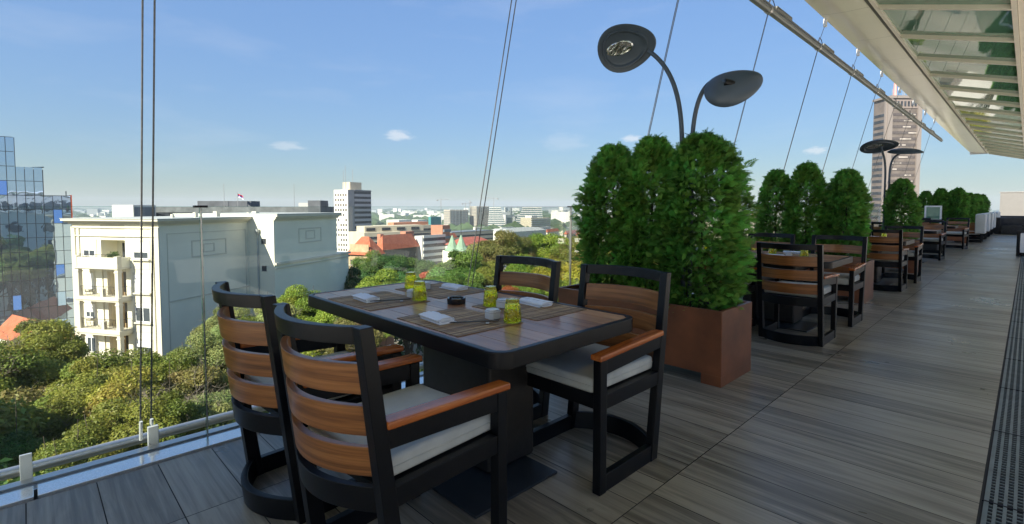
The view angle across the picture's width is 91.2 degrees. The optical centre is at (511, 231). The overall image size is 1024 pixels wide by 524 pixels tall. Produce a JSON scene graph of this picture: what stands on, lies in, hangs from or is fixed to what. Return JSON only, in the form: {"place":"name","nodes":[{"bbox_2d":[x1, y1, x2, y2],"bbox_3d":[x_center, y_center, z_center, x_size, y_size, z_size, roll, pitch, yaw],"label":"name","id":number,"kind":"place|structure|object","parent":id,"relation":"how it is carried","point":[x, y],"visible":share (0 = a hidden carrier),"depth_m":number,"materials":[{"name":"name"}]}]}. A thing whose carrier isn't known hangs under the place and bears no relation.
{"place":"outdoors","nodes":[
{"label":"outdoors","id":0,"kind":"place"},
{"bbox_2d":[0,233,1020,523],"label":"terrace floor","id":1,"kind":"structure","parent":0,"point":[200,481],"depth_m":2.72,"materials":[{"name":"grey wood"}]},
{"bbox_2d":[211,281,403,523],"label":"dining chair","id":2,"kind":"object","parent":1,"relation":"on","point":[252,357],"visible":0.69,"depth_m":2.06,"materials":[{"name":"black paint"}]},
{"bbox_2d":[272,302,509,523],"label":"dining chair","id":3,"kind":"object","parent":1,"relation":"on","point":[392,452],"visible":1,"depth_m":1.58,"materials":[{"name":"black paint"}]},
{"bbox_2d":[308,280,632,518],"bbox_3d":[-0.338,0.786,2.865,0.950,0.750,1.820,-3,4,-44],"label":"dining table","id":4,"kind":"object","parent":1,"relation":"on","point":[455,364],"visible":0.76,"depth_m":2.42,"materials":[{"name":"black paint"}]},
{"bbox_2d":[328,291,428,310],"bbox_3d":[-0.792,0.405,2.977,0.500,0.003,0.393,3,4,45],"label":"placemat","id":5,"kind":"object","parent":4,"relation":"on","point":[372,306],"visible":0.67,"depth_m":2.92,"materials":[{"name":"brown fabric"}]},
{"bbox_2d":[412,281,426,300],"bbox_3d":[-0.544,0.348,2.956,0.085,0.112,0.085,1,3,17],"label":"tumbler","id":6,"kind":"object","parent":5,"relation":"on","point":[419,291],"visible":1,"depth_m":2.92,"materials":[{"name":"yellow glass"}]},
{"bbox_2d":[395,283,483,298],"bbox_3d":[-0.472,0.388,3.329,0.500,0.003,0.393,3,4,45],"label":"placemat","id":7,"kind":"object","parent":4,"relation":"on","point":[434,291],"visible":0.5,"depth_m":3.26,"materials":[{"name":"brown fabric"}]},
{"bbox_2d":[398,307,522,336],"bbox_3d":[-0.259,0.431,2.443,0.393,0.003,0.500,-3,4,-43],"label":"placemat","id":8,"kind":"object","parent":4,"relation":"on","point":[460,329],"visible":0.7,"depth_m":2.37,"materials":[{"name":"brown fabric"}]},
{"bbox_2d":[418,311,456,324],"bbox_3d":[-0.362,0.415,2.433,0.105,0.029,0.206,-2,4,-38],"label":"napkin","id":9,"kind":"object","parent":8,"relation":"on","point":[437,318],"visible":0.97,"depth_m":2.39,"materials":[{"name":"fabric"}]},
{"bbox_2d":[503,298,521,323],"bbox_3d":[0.003,0.375,2.394,0.085,0.112,0.085,0,3,6],"label":"tumbler","id":10,"kind":"object","parent":8,"relation":"on","point":[512,312],"visible":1,"depth_m":2.36,"materials":[{"name":"yellow glass"}]},
{"bbox_2d":[472,297,586,320],"bbox_3d":[0.089,0.416,2.745,0.393,0.003,0.500,-3,4,-44],"label":"placemat","id":11,"kind":"object","parent":4,"relation":"on","point":[537,313],"visible":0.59,"depth_m":2.66,"materials":[{"name":"brown fabric"}]},
{"bbox_2d":[483,285,497,306],"bbox_3d":[-0.119,0.360,2.798,0.085,0.112,0.085,2,4,40],"label":"tumbler","id":12,"kind":"object","parent":11,"relation":"on","point":[490,296],"visible":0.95,"depth_m":2.77,"materials":[{"name":"yellow glass"}]},
{"bbox_2d":[493,255,560,420],"bbox_3d":[-0.081,0.665,3.213,0.712,0.957,0.585,-3,4,-44],"label":"dining chair","id":13,"kind":"object","parent":1,"relation":"on","point":[550,284],"visible":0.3,"depth_m":3.38,"materials":[{"name":"black paint"}]},
{"bbox_2d":[526,264,670,495],"bbox_3d":[0.445,0.692,2.672,0.712,0.957,0.585,-3,4,-44],"label":"dining chair","id":14,"kind":"object","parent":1,"relation":"on","point":[599,378],"visible":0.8,"depth_m":2.56,"materials":[{"name":"black paint"}]},
{"bbox_2d":[558,283,751,387],"bbox_3d":[1.165,0.813,4.342,0.560,0.552,1.540,-3,4,-44],"label":"planter box","id":15,"kind":"object","parent":1,"relation":"on","point":[713,347],"visible":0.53,"depth_m":3.77,"materials":[{"name":"metal"}]},
{"bbox_2d":[569,141,650,284],"bbox_3d":[0.903,-0.105,4.543,0.738,1.419,0.784,-1,3,-10],"label":"thuja shrub","id":16,"kind":"object","parent":15,"relation":"in","point":[608,165],"visible":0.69,"depth_m":4.41,"materials":[{"name":"green plant"}]},
{"bbox_2d":[605,132,696,299],"bbox_3d":[1.196,-0.111,4.299,0.812,1.446,0.792,1,3,27],"label":"thuja shrub","id":17,"kind":"object","parent":15,"relation":"in","point":[650,154],"visible":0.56,"depth_m":4.13,"materials":[{"name":"green plant"}]},
{"bbox_2d":[597,24,762,303],"bbox_3d":[1.311,-0.586,4.116,1.316,2.329,0.282,2,4,39],"label":"twin head lamp","id":18,"kind":"object","parent":15,"relation":"on","point":[621,48],"visible":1,"depth_m":4.08,"materials":[{"name":"black metal"}]},
{"bbox_2d":[642,127,764,312],"bbox_3d":[1.483,-0.092,3.937,0.937,1.431,0.923,0,3,-3],"label":"thuja shrub","id":19,"kind":"object","parent":15,"relation":"in","point":[710,153],"visible":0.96,"depth_m":3.74,"materials":[{"name":"green plant"}]},
{"bbox_2d":[686,242,756,326],"bbox_3d":[2.242,0.555,5.460,0.712,0.957,0.585,-3,4,-44],"label":"dining chair","id":20,"kind":"object","parent":1,"relation":"on","point":[752,287],"visible":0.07,"depth_m":5.47,"materials":[{"name":"black paint"}]},
{"bbox_2d":[742,233,795,299],"bbox_3d":[3.197,0.510,6.387,0.712,0.957,0.585,-3,4,-44],"label":"dining chair","id":21,"kind":"object","parent":1,"relation":"on","point":[791,236],"visible":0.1,"depth_m":6.58,"materials":[{"name":"black paint"}]},
{"bbox_2d":[757,242,838,346],"bbox_3d":[2.791,0.581,4.939,0.585,0.957,0.712,3,4,45],"label":"dining chair","id":22,"kind":"object","parent":1,"relation":"on","point":[819,294],"visible":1,"depth_m":4.74,"materials":[{"name":"black paint"}]},
{"bbox_2d":[743,250,852,331],"bbox_3d":[2.872,0.634,5.979,0.950,0.750,1.820,-3,4,-44],"label":"dining table","id":23,"kind":"object","parent":1,"relation":"on","point":[790,317],"visible":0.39,"depth_m":5.56,"materials":[{"name":"black paint"}]},
{"bbox_2d":[802,235,867,326],"bbox_3d":[3.727,0.537,5.842,0.712,0.957,0.585,-3,4,-44],"label":"dining chair","id":24,"kind":"object","parent":1,"relation":"on","point":[849,280],"visible":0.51,"depth_m":5.79,"materials":[{"name":"black paint"}]},
{"bbox_2d":[807,260,873,303],"bbox_3d":[4.393,0.660,7.474,0.560,0.552,1.540,-3,4,-44],"label":"planter box","id":25,"kind":"object","parent":1,"relation":"on","point":[869,281],"visible":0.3,"depth_m":6.89,"materials":[{"name":"metal"}]},
{"bbox_2d":[752,169,800,251],"bbox_3d":[4.082,-0.270,7.761,0.761,1.423,0.780,-2,3,-29],"label":"thuja shrub","id":26,"kind":"object","parent":25,"relation":"in","point":[768,199],"visible":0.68,"depth_m":7.61,"materials":[{"name":"green plant"}]},
{"bbox_2d":[780,160,833,253],"bbox_3d":[4.375,-0.306,7.463,0.791,1.516,0.780,3,4,42],"label":"thuja shrub","id":27,"kind":"object","parent":25,"relation":"in","point":[807,176],"visible":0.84,"depth_m":7.30,"materials":[{"name":"green plant"}]},
{"bbox_2d":[815,167,874,260],"bbox_3d":[4.697,-0.216,7.089,0.753,1.390,0.709,-3,4,-44],"label":"thuja shrub","id":28,"kind":"object","parent":25,"relation":"in","point":[850,189],"visible":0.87,"depth_m":6.93,"materials":[{"name":"green plant"}]},
{"bbox_2d":[803,239,914,284],"bbox_3d":[5.992,0.486,9.007,0.950,0.750,1.820,-3,4,-44],"label":"dining table","id":29,"kind":"object","parent":1,"relation":"on","point":[877,274],"visible":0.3,"depth_m":8.54,"materials":[{"name":"black paint"}]},
{"bbox_2d":[867,229,908,291],"bbox_3d":[5.878,0.433,7.971,0.712,0.957,0.585,-3,4,-44],"label":"dining chair","id":30,"kind":"object","parent":1,"relation":"on","point":[899,261],"visible":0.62,"depth_m":7.71,"materials":[{"name":"black paint"}]},
{"bbox_2d":[885,245,918,272],"bbox_3d":[7.564,0.509,10.550,0.560,0.552,1.540,-3,4,-44],"label":"planter box","id":31,"kind":"object","parent":1,"relation":"on","point":[910,266],"visible":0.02,"depth_m":9.87,"materials":[{"name":"metal"}]},
{"bbox_2d":[859,139,923,228],"bbox_3d":[7.732,-0.794,10.304,1.095,2.139,0.573,0,3,10],"label":"twin head lamp","id":32,"kind":"object","parent":31,"relation":"on","point":[877,146],"visible":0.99,"depth_m":10.26,"materials":[{"name":"black metal"}]},
{"bbox_2d":[879,177,924,238],"bbox_3d":[7.893,-0.387,10.165,0.761,1.423,0.780,1,3,28],"label":"thuja shrub","id":33,"kind":"object","parent":31,"relation":"in","point":[900,191],"visible":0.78,"depth_m":10.02,"materials":[{"name":"green plant"}]},
{"bbox_2d":[881,226,923,283],"bbox_3d":[6.926,0.385,8.946,0.712,0.957,0.585,-3,4,-44],"label":"dining chair","id":34,"kind":"object","parent":1,"relation":"on","point":[915,252],"visible":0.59,"depth_m":8.92,"materials":[{"name":"black paint"}]},
{"bbox_2d":[918,220,946,260],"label":"dining chair","id":35,"kind":"object","parent":1,"relation":"on","point":[940,239],"visible":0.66,"depth_m":12.51,"materials":[{"name":"black paint"}]},
{"bbox_2d":[943,218,969,248],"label":"dining chair","id":36,"kind":"object","parent":1,"relation":"on","point":[964,232],"visible":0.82,"depth_m":15.73,"materials":[{"name":"black paint"}]},
{"bbox_2d":[947,228,965,242],"bbox_3d":[15.920,0.113,18.658,0.560,0.552,1.540,-3,4,-44],"label":"planter box","id":37,"kind":"object","parent":1,"relation":"on","point":[949,238],"visible":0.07,"depth_m":18.12,"materials":[{"name":"wood"}]},
{"bbox_2d":[927,187,951,224],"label":"thuja shrub","id":38,"kind":"object","parent":37,"relation":"in","point":[940,197],"visible":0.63,"depth_m":18.46,"materials":[{"name":"green plant"}]},
{"bbox_2d":[944,187,971,225],"bbox_3d":[16.241,-0.856,18.278,0.826,1.558,0.839,3,4,43],"label":"thuja shrub","id":39,"kind":"object","parent":37,"relation":"in","point":[959,200],"visible":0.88,"depth_m":18.11,"materials":[{"name":"green plant"}]},
{"bbox_2d":[954,214,986,242],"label":"lounge chair","id":40,"kind":"object","parent":1,"relation":"on","point":[978,228],"visible":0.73,"depth_m":18.35,"materials":[{"name":"white fabric"}]},
{"bbox_2d":[978,256,1023,523],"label":"drain grating","id":41,"kind":"object","parent":1,"relation":"in","point":[1003,498],"visible":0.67,"depth_m":2.79,"materials":[{"name":"metal"}]},
{"bbox_2d":[0,0,1023,210],"label":"sky","id":42,"kind":"structure","parent":0,"point":[271,102],"materials":[{"name":"blue"}]},
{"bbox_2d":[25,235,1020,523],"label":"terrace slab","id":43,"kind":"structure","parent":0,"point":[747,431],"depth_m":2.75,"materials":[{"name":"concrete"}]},
{"bbox_2d":[1000,191,1023,215],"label":"end wall","id":44,"kind":"structure","parent":43,"relation":"on","point":[1011,203],"depth_m":31.78,"materials":[{"name":"paint"}]},
{"bbox_2d":[72,208,999,211],"bbox_3d":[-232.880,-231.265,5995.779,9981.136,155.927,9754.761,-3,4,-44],"label":"hills","id":45,"kind":"structure","parent":0,"point":[388,209],"depth_m":5734.29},
{"bbox_2d":[73,208,803,222],"bbox_3d":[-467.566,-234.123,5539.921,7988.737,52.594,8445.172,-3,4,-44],"label":"city","id":46,"kind":"object","parent":45,"relation":"on","point":[564,217],"visible":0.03,"depth_m":2271.59},
{"bbox_3d":[9.897,13.359,1.374,75.200,23.580,19.240,-3,4,-44],"label":"hotel building","id":47,"kind":"object","parent":45,"relation":"on","visible":0},
{"bbox_2d":[0,377,422,509],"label":"parapet coping","id":48,"kind":"object","parent":47,"relation":"on","point":[26,495],"visible":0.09,"depth_m":2.48,"materials":[{"name":"metal"}]},
{"bbox_2d":[139,0,158,445],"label":"stay cable","id":49,"kind":"object","parent":48,"relation":"on","point":[152,434],"visible":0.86,"depth_m":2.54,"materials":[{"name":"metal"}]},
{"bbox_2d":[193,205,208,438],"bbox_3d":[-1.700,0.505,2.768,0.064,1.298,0.040,-3,4,-44],"label":"joint post","id":50,"kind":"object","parent":48,"relation":"on","point":[200,206],"visible":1,"depth_m":2.76,"materials":[{"name":"grey metal"}]},
{"bbox_2d":[0,371,422,499],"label":"edge channel","id":51,"kind":"object","parent":48,"relation":"attached to","point":[35,481],"depth_m":2.59,"materials":[{"name":"metal"}]},
{"bbox_2d":[0,293,692,480],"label":"steel rail","id":52,"kind":"object","parent":51,"relation":"attached to","point":[27,467],"visible":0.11,"depth_m":2.67,"materials":[{"name":"silver metal"}]},
{"bbox_2d":[394,222,801,371],"bbox_3d":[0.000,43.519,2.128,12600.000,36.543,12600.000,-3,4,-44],"label":"ground","id":53,"kind":"structure","parent":0,"point":[414,348],"depth_m":94.12,"materials":[{"name":"green plant"}]},
{"bbox_2d":[0,395,50,440],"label":"street tree","id":54,"kind":"object","parent":53,"relation":"on","point":[25,413],"visible":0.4,"depth_m":21.65,"materials":[{"name":"green plant"}]},
{"bbox_2d":[0,397,55,480],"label":"tree","id":55,"kind":"object","parent":53,"relation":"on","point":[14,446],"visible":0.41,"depth_m":19.59,"materials":[{"name":"green plant"}]},
{"bbox_2d":[0,325,70,397],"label":"tree","id":56,"kind":"object","parent":53,"relation":"on","point":[19,367],"visible":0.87,"depth_m":27.57,"materials":[{"name":"green plant"}]},
{"bbox_2d":[0,314,70,385],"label":"tiled house","id":57,"kind":"structure","parent":53,"relation":"on","point":[9,324],"depth_m":57.03,"materials":[{"name":"ceramic"}]},
{"bbox_2d":[0,136,74,332],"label":"glass office block","id":58,"kind":"structure","parent":53,"relation":"on","point":[36,278],"depth_m":59.68,"materials":[{"name":"blue glass"}]},
{"bbox_2d":[0,380,75,435],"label":"tree","id":59,"kind":"object","parent":53,"relation":"on","point":[30,394],"visible":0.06,"depth_m":25.67,"materials":[{"name":"green plant"}]},
{"bbox_2d":[0,318,89,385],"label":"tree","id":60,"kind":"object","parent":53,"relation":"on","point":[63,329],"visible":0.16,"depth_m":34.34,"materials":[{"name":"green plant"}]},
{"bbox_2d":[28,332,88,390],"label":"tree","id":61,"kind":"object","parent":53,"relation":"on","point":[67,351],"visible":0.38,"depth_m":32.72,"materials":[{"name":"green plant"}]},
{"bbox_2d":[23,357,110,441],"bbox_3d":[-21.444,15.184,25.282,4.987,17.816,4.651,-1,3,-18],"label":"tree","id":62,"kind":"object","parent":53,"relation":"on","point":[73,403],"visible":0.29,"depth_m":23.77,"materials":[{"name":"green plant"}]},
{"bbox_2d":[7,426,128,480],"bbox_3d":[-16.338,15.801,18.985,3.681,17.202,3.687,1,3,24],"label":"tree","id":63,"kind":"object","parent":53,"relation":"on","point":[69,445],"visible":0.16,"depth_m":18.50,"materials":[{"name":"green plant"}]},
{"bbox_2d":[40,347,167,396],"bbox_3d":[-22.138,15.227,28.403,5.638,17.428,5.630,1,3,15],"label":"tree","id":64,"kind":"object","parent":53,"relation":"on","point":[85,368],"visible":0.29,"depth_m":27.27,"materials":[{"name":"green plant"}]},
{"bbox_2d":[55,396,163,453],"bbox_3d":[-16.720,15.649,21.392,4.169,17.268,4.384,-1,3,-20],"label":"tree","id":65,"kind":"object","parent":53,"relation":"on","point":[98,427],"visible":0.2,"depth_m":20.56,"materials":[{"name":"green plant"}]},
{"bbox_2d":[82,361,166,420],"bbox_3d":[-18.418,15.223,24.421,4.219,17.821,5.322,-1,3,-16],"label":"tree","id":66,"kind":"object","parent":53,"relation":"on","point":[123,384],"visible":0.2,"depth_m":23.61,"materials":[{"name":"green plant"}]},
{"bbox_2d":[112,205,155,216],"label":"office block","id":67,"kind":"structure","parent":53,"relation":"on","point":[125,210],"depth_m":141.36,"materials":[{"name":"concrete"}]},
{"bbox_2d":[106,361,217,447],"bbox_3d":[-15.494,14.936,22.290,4.564,18.605,4.182,0,3,7],"label":"tree","id":68,"kind":"object","parent":53,"relation":"on","point":[174,409],"visible":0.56,"depth_m":21.29,"materials":[{"name":"green plant"}]},
{"bbox_2d":[135,349,210,388],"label":"tree","id":69,"kind":"object","parent":53,"relation":"on","point":[162,369],"visible":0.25,"depth_m":28.48,"materials":[{"name":"green plant"}]},
{"bbox_2d":[162,354,229,405],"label":"tree","id":70,"kind":"object","parent":53,"relation":"on","point":[192,380],"visible":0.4,"depth_m":25.83,"materials":[{"name":"green plant"}]},
{"bbox_2d":[166,330,227,375],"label":"tree","id":71,"kind":"object","parent":53,"relation":"on","point":[214,352],"visible":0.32,"depth_m":30.44,"materials":[{"name":"green plant"}]},
{"bbox_2d":[59,211,350,384],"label":"apartment house","id":72,"kind":"structure","parent":53,"relation":"on","point":[276,254],"depth_m":49.01,"materials":[{"name":"paint"}]},
{"bbox_2d":[130,240,150,260],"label":"window","id":73,"kind":"structure","parent":72,"relation":"in","point":[135,244],"depth_m":46.65,"materials":[{"name":"white paint"}]},
{"bbox_2d":[131,273,150,294],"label":"window","id":74,"kind":"structure","parent":72,"relation":"in","point":[146,277],"depth_m":46.78,"materials":[{"name":"white paint"}]},
{"bbox_2d":[133,304,150,324],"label":"window","id":75,"kind":"structure","parent":72,"relation":"in","point":[146,309],"depth_m":46.97,"materials":[{"name":"white paint"}]},
{"bbox_2d":[190,305,250,386],"bbox_3d":[-20.535,13.799,36.295,4.246,19.508,4.553,-3,4,-44],"label":"tree","id":76,"kind":"object","parent":53,"relation":"on","point":[211,324],"visible":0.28,"depth_m":35.24,"materials":[{"name":"green plant"}]},
{"bbox_2d":[182,389,268,433],"bbox_3d":[-14.001,15.558,24.496,4.764,17.148,4.771,2,3,29],"label":"tree","id":77,"kind":"object","parent":53,"relation":"on","point":[219,403],"visible":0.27,"depth_m":23.34,"materials":[{"name":"green plant"}]},
{"bbox_2d":[156,184,333,215],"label":"office slab","id":78,"kind":"structure","parent":53,"relation":"on","point":[321,206],"depth_m":151.84,"materials":[{"name":"concrete"}]},
{"bbox_2d":[276,284,319,319],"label":"tree","id":79,"kind":"object","parent":53,"relation":"on","point":[296,298],"visible":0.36,"depth_m":41.25,"materials":[{"name":"green plant"}]},
{"bbox_2d":[299,291,346,356],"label":"tree","id":80,"kind":"object","parent":53,"relation":"on","point":[325,317],"visible":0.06,"depth_m":34.90,"materials":[{"name":"green plant"}]},
{"bbox_2d":[316,316,385,354],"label":"tree","id":81,"kind":"object","parent":53,"relation":"on","point":[351,347],"visible":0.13,"depth_m":33.58,"materials":[{"name":"green plant"}]},
{"bbox_2d":[334,169,371,251],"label":"tower block","id":82,"kind":"structure","parent":53,"relation":"on","point":[352,202],"depth_m":334.81,"materials":[{"name":"grey concrete"}]},
{"bbox_2d":[344,265,388,289],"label":"tree","id":83,"kind":"object","parent":53,"relation":"on","point":[351,282],"visible":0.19,"depth_m":70.34,"materials":[{"name":"green plant"}]},
{"bbox_2d":[348,236,385,276],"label":"red roof palace","id":84,"kind":"structure","parent":53,"relation":"on","point":[361,246],"depth_m":193.82,"materials":[{"name":"stone"}]},
{"bbox_2d":[355,268,399,287],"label":"tree","id":85,"kind":"object","parent":53,"relation":"on","point":[384,273],"visible":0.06,"depth_m":62.00,"materials":[{"name":"green plant"}]},
{"bbox_2d":[358,254,410,278],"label":"tree","id":86,"kind":"object","parent":53,"relation":"on","point":[375,266],"visible":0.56,"depth_m":93.85,"materials":[{"name":"green plant"}]},
{"bbox_2d":[349,224,422,249],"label":"beige office","id":87,"kind":"structure","parent":53,"relation":"on","point":[371,232],"depth_m":273.31,"materials":[{"name":"concrete"}]},
{"bbox_2d":[377,233,418,259],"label":"red roof house","id":88,"kind":"structure","parent":53,"relation":"on","point":[407,245],"depth_m":225.69,"materials":[{"name":"tile"}]},
{"bbox_2d":[393,259,435,347],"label":"tree","id":89,"kind":"object","parent":53,"relation":"on","point":[425,266],"visible":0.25,"depth_m":90.94,"materials":[{"name":"green plant"}]},
{"bbox_2d":[415,234,445,263],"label":"striped office","id":90,"kind":"structure","parent":53,"relation":"on","point":[431,247],"depth_m":240.47,"materials":[{"name":"white concrete"}]},
{"bbox_2d":[424,270,475,287],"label":"tree","id":91,"kind":"object","parent":53,"relation":"on","point":[454,277],"visible":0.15,"depth_m":63.53,"materials":[{"name":"green plant"}]},
{"bbox_2d":[425,249,482,277],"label":"tree","id":92,"kind":"object","parent":53,"relation":"on","point":[456,261],"visible":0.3,"depth_m":77.58,"materials":[{"name":"green plant"}]},
{"bbox_2d":[443,209,468,224],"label":"office building","id":93,"kind":"structure","parent":53,"relation":"on","point":[457,217],"depth_m":1265.86,"materials":[{"name":"concrete"}]},
{"bbox_2d":[450,229,492,239],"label":"long terrace block","id":94,"kind":"structure","parent":53,"relation":"on","point":[486,234],"depth_m":448.33,"materials":[{"name":"beige concrete"}]},
{"bbox_2d":[469,206,488,226],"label":"office building","id":95,"kind":"structure","parent":53,"relation":"on","point":[474,213],"depth_m":1312.25,"materials":[{"name":"concrete"}]},
{"bbox_2d":[466,229,523,268],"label":"tree","id":96,"kind":"object","parent":53,"relation":"on","point":[489,250],"visible":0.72,"depth_m":117.04,"materials":[{"name":"green plant"}]},
{"bbox_2d":[492,227,545,239],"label":"white hall","id":97,"kind":"structure","parent":53,"relation":"on","point":[525,232],"depth_m":548.12,"materials":[{"name":"metal"}]},
{"bbox_2d":[74,208,990,216],"bbox_3d":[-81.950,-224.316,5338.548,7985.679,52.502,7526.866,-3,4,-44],"label":"city","id":98,"kind":"object","parent":53,"relation":"on","point":[91,211],"visible":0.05,"depth_m":3023.19},
{"bbox_2d":[72,210,996,238],"bbox_3d":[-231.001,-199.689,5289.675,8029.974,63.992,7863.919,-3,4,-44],"label":"woods","id":99,"kind":"object","parent":53,"relation":"on","point":[561,226],"visible":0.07,"depth_m":1549.70,"materials":[{"name":"green plant"}]},
{"bbox_2d":[520,216,550,228],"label":"terraced block","id":100,"kind":"structure","parent":53,"relation":"on","point":[532,221],"depth_m":1168.12,"materials":[{"name":"beige concrete"}]},
{"bbox_2d":[523,232,549,266],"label":"tree","id":101,"kind":"object","parent":53,"relation":"on","point":[537,244],"visible":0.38,"depth_m":126.73,"materials":[{"name":"green plant"}]},
{"bbox_2d":[536,233,569,271],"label":"tree","id":102,"kind":"object","parent":53,"relation":"on","point":[554,240],"visible":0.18,"depth_m":125.53,"materials":[{"name":"green plant"}]},
{"bbox_2d":[548,236,581,265],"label":"tree","id":103,"kind":"object","parent":53,"relation":"on","point":[563,253],"visible":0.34,"depth_m":117.25,"materials":[{"name":"green plant"}]},
{"bbox_2d":[561,261,581,284],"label":"tree","id":104,"kind":"object","parent":53,"relation":"on","point":[575,269],"visible":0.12,"depth_m":74.39,"materials":[{"name":"yellow plant"}]},
{"bbox_2d":[870,83,922,226],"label":"skyscraper","id":105,"kind":"structure","parent":53,"relation":"on","point":[883,111],"depth_m":249.04,"materials":[{"name":"grey concrete"}]},
{"bbox_2d":[994,217,1023,234],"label":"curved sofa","id":106,"kind":"object","parent":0,"point":[1009,225],"visible":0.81,"depth_m":24.02,"materials":[{"name":"fabric"}]},
{"label":"terrace paving","id":107,"kind":"structure","parent":0,"visible":0},
{"bbox_2d":[805,0,1023,158],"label":"canopy","id":108,"kind":"object","parent":107,"relation":"on","point":[954,69],"visible":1,"depth_m":9.13,"materials":[{"name":"beige metal"}]},
{"bbox_2d":[749,0,942,141],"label":"lighting beam","id":109,"kind":"structure","parent":108,"relation":"hanging from","point":[771,10],"depth_m":8.36,"materials":[{"name":"metal"}]},
{"bbox_2d":[467,0,516,286],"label":"stay cable","id":110,"kind":"object","parent":109,"relation":"attached to","point":[490,139],"visible":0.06,"depth_m":3.92,"materials":[{"name":"metal"}]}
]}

